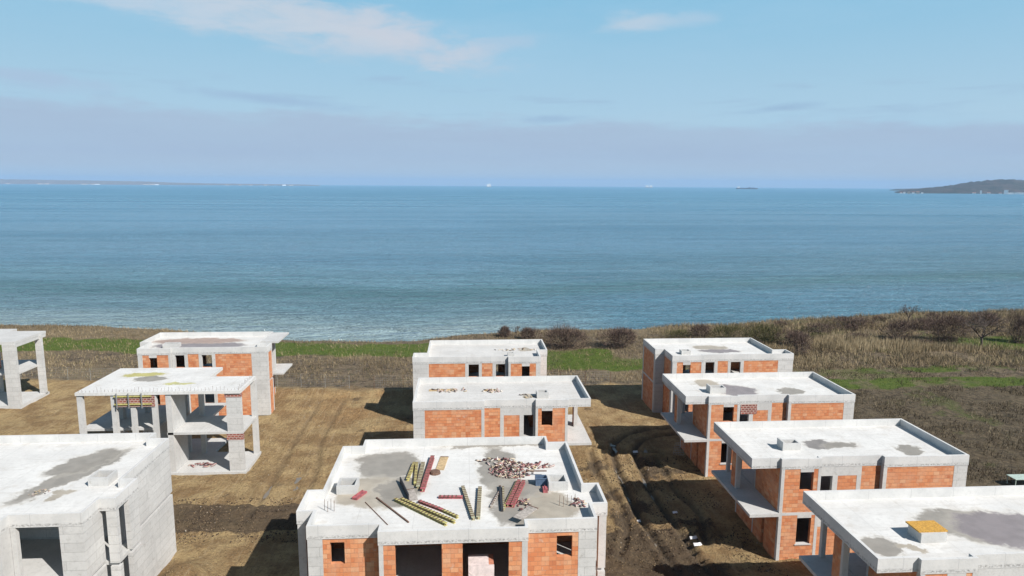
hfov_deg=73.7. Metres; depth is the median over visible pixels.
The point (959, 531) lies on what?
unfinished house
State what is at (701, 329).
bare bush
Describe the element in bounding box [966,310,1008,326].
bare bush
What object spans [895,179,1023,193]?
hill
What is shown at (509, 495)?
formwork beam
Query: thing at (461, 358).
unfinished house
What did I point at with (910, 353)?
dry scrub
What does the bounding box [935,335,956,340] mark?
thicket
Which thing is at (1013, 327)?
bare bush
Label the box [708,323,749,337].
scrub bush
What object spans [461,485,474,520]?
formwork beam
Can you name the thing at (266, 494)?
plank
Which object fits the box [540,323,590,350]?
bare bush
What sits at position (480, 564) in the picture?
brick pallet
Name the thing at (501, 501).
formwork beam
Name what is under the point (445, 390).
rubble scatter
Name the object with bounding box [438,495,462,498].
formwork beam
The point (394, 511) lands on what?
timber batten
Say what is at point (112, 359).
dry weeds
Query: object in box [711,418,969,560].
unfinished house
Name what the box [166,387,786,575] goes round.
soil clods
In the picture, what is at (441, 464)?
wide board
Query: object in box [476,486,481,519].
formwork beam
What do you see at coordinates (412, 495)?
shutter plank
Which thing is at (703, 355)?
unfinished house
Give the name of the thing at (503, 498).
formwork beam
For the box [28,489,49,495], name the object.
rubble scatter
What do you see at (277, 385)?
wire fence
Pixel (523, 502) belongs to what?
rubble scatter
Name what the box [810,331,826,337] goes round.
thicket
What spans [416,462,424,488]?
formwork beam
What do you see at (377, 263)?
sea
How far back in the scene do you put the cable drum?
40.52 m
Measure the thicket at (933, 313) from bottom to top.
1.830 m
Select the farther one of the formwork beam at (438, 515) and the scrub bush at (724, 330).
the scrub bush at (724, 330)
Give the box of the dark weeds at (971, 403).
[793,354,1023,482]
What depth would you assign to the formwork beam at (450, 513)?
35.53 m
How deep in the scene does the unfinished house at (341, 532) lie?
36.46 m
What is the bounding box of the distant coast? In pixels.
[0,179,319,185]
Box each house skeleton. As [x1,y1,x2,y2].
[0,329,49,408]
[75,367,260,474]
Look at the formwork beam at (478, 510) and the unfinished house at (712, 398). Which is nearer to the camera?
the formwork beam at (478, 510)
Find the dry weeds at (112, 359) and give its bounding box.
[0,322,689,385]
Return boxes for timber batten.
[376,497,408,522]
[527,470,546,471]
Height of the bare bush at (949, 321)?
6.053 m
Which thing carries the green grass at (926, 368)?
on the ground at (54, 410)
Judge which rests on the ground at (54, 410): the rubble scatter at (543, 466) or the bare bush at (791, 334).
the bare bush at (791, 334)
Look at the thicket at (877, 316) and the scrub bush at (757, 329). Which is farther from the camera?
the thicket at (877, 316)
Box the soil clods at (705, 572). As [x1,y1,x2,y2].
[575,456,787,575]
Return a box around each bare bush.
[496,323,510,336]
[519,326,541,338]
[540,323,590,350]
[596,325,637,349]
[688,323,715,337]
[773,328,813,344]
[791,333,813,355]
[801,321,845,333]
[826,315,878,328]
[878,318,917,340]
[902,315,937,330]
[921,310,973,341]
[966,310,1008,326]
[1001,309,1023,344]
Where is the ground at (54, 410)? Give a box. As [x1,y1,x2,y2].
[0,310,1023,575]
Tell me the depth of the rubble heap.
41.05 m
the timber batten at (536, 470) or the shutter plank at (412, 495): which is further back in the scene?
the timber batten at (536, 470)
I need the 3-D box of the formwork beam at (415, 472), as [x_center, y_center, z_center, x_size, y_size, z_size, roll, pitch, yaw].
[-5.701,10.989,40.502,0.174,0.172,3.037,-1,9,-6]
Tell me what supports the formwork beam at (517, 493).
on the unfinished house at (341, 532)
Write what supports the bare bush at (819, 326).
on the ground at (54, 410)
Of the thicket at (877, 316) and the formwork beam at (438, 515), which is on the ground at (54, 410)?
the thicket at (877, 316)
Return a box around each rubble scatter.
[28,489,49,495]
[188,462,216,467]
[432,387,466,391]
[475,456,514,464]
[482,388,501,392]
[516,498,530,509]
[527,461,554,468]
[569,497,586,506]
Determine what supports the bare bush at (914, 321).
on the ground at (54, 410)
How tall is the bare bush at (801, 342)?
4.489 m
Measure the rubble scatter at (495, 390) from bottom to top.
0.216 m
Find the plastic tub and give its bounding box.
[535,475,546,485]
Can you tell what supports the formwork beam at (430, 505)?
on the unfinished house at (341, 532)
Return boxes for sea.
[0,184,1023,341]
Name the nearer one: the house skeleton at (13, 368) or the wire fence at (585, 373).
the house skeleton at (13, 368)
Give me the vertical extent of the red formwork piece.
0.140 m
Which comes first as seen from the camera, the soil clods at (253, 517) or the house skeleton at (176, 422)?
the soil clods at (253, 517)
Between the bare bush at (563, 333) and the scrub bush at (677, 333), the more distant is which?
the scrub bush at (677, 333)
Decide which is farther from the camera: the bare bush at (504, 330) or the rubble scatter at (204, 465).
the bare bush at (504, 330)
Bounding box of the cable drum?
[430,469,440,475]
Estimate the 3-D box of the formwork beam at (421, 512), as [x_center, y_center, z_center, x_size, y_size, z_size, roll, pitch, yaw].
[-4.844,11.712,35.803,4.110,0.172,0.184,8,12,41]
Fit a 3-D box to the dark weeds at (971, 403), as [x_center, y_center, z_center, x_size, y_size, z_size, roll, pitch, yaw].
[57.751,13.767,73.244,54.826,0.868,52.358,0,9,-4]
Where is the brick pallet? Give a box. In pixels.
[468,554,493,575]
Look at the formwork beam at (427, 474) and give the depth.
40.17 m
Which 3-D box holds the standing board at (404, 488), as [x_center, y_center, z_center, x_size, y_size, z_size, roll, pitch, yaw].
[-6.056,11.238,38.375,0.060,0.320,2.336,-3,9,-20]
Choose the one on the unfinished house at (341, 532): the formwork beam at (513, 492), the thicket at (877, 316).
the formwork beam at (513, 492)
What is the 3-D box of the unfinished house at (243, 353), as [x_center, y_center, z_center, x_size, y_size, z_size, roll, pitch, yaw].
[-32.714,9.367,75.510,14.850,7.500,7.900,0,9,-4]
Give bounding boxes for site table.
[1006,474,1023,484]
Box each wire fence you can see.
[20,367,349,387]
[379,371,610,387]
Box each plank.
[263,486,271,498]
[407,488,417,500]
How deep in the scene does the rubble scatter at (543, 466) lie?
41.70 m
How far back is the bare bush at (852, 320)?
118.61 m
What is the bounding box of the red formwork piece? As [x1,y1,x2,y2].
[352,490,366,499]
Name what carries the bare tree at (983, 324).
on the ground at (54, 410)
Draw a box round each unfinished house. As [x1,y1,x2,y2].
[0,432,176,575]
[137,331,291,415]
[296,436,607,575]
[412,339,546,398]
[413,375,591,444]
[641,338,793,412]
[661,372,855,476]
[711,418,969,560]
[799,485,1023,575]
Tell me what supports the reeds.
on the ground at (54, 410)
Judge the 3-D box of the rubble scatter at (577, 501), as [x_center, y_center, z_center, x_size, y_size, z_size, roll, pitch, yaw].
[3.645,11.556,36.947,0.875,0.210,1.022,4,9,21]
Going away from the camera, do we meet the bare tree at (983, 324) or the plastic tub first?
the plastic tub
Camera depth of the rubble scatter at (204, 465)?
59.26 m
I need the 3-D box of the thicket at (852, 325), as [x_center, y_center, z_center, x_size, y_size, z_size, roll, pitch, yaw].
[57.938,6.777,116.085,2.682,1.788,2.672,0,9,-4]
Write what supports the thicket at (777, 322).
on the ground at (54, 410)
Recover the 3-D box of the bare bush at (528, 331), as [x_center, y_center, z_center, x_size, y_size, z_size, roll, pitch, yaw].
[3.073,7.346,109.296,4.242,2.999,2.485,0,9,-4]
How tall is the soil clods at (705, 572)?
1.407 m
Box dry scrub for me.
[651,307,1023,370]
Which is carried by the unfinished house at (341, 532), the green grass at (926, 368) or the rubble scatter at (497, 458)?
the rubble scatter at (497, 458)
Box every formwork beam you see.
[394,498,447,525]
[400,497,455,523]
[406,462,414,480]
[414,462,417,485]
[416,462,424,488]
[418,500,443,511]
[420,455,434,491]
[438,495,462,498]
[442,509,458,518]
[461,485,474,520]
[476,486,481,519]
[490,491,498,507]
[499,485,502,511]
[502,486,504,509]
[504,480,516,507]
[506,479,520,506]
[510,480,525,507]
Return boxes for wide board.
[436,456,448,469]
[513,505,537,519]
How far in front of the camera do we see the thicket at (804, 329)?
115.19 m
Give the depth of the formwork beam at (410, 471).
40.59 m
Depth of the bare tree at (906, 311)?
121.99 m
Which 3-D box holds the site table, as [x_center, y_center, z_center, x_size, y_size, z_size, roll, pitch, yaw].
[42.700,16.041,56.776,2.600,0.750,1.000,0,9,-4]
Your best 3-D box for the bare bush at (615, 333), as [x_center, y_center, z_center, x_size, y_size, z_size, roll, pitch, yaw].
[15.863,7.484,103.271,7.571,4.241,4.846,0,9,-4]
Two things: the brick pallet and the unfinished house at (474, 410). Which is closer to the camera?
the brick pallet
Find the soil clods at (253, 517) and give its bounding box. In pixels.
[174,497,301,544]
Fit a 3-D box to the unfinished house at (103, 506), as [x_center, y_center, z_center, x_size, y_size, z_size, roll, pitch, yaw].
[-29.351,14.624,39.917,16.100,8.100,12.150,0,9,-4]
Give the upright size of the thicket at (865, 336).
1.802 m
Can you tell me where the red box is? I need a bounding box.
[542,485,547,492]
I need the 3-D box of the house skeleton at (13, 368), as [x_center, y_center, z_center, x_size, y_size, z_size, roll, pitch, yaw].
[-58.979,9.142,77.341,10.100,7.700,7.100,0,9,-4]
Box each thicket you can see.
[758,336,784,342]
[773,320,787,325]
[795,326,818,332]
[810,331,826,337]
[846,323,859,330]
[847,333,869,339]
[873,315,888,320]
[922,312,941,318]
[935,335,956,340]
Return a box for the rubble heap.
[488,460,535,477]
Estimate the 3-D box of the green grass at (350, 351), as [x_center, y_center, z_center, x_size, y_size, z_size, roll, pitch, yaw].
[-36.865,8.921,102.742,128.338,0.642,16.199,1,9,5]
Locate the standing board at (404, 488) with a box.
[400,477,408,499]
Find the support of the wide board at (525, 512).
on the unfinished house at (341, 532)
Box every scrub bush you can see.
[662,328,690,337]
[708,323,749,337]
[744,322,785,343]
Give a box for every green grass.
[0,336,686,372]
[792,315,1023,391]
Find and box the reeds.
[791,330,991,352]
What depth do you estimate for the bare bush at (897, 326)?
109.09 m
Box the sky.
[0,0,1023,188]
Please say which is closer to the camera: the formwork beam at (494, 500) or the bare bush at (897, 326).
the formwork beam at (494, 500)
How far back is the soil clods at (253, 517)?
49.52 m
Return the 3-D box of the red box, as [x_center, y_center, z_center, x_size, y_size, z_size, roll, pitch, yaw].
[1.859,11.308,38.380,0.260,0.260,0.480,0,9,-4]
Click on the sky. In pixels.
(894, 94)
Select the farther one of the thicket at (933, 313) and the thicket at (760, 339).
the thicket at (933, 313)
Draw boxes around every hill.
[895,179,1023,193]
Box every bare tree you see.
[898,305,920,322]
[953,312,1008,348]

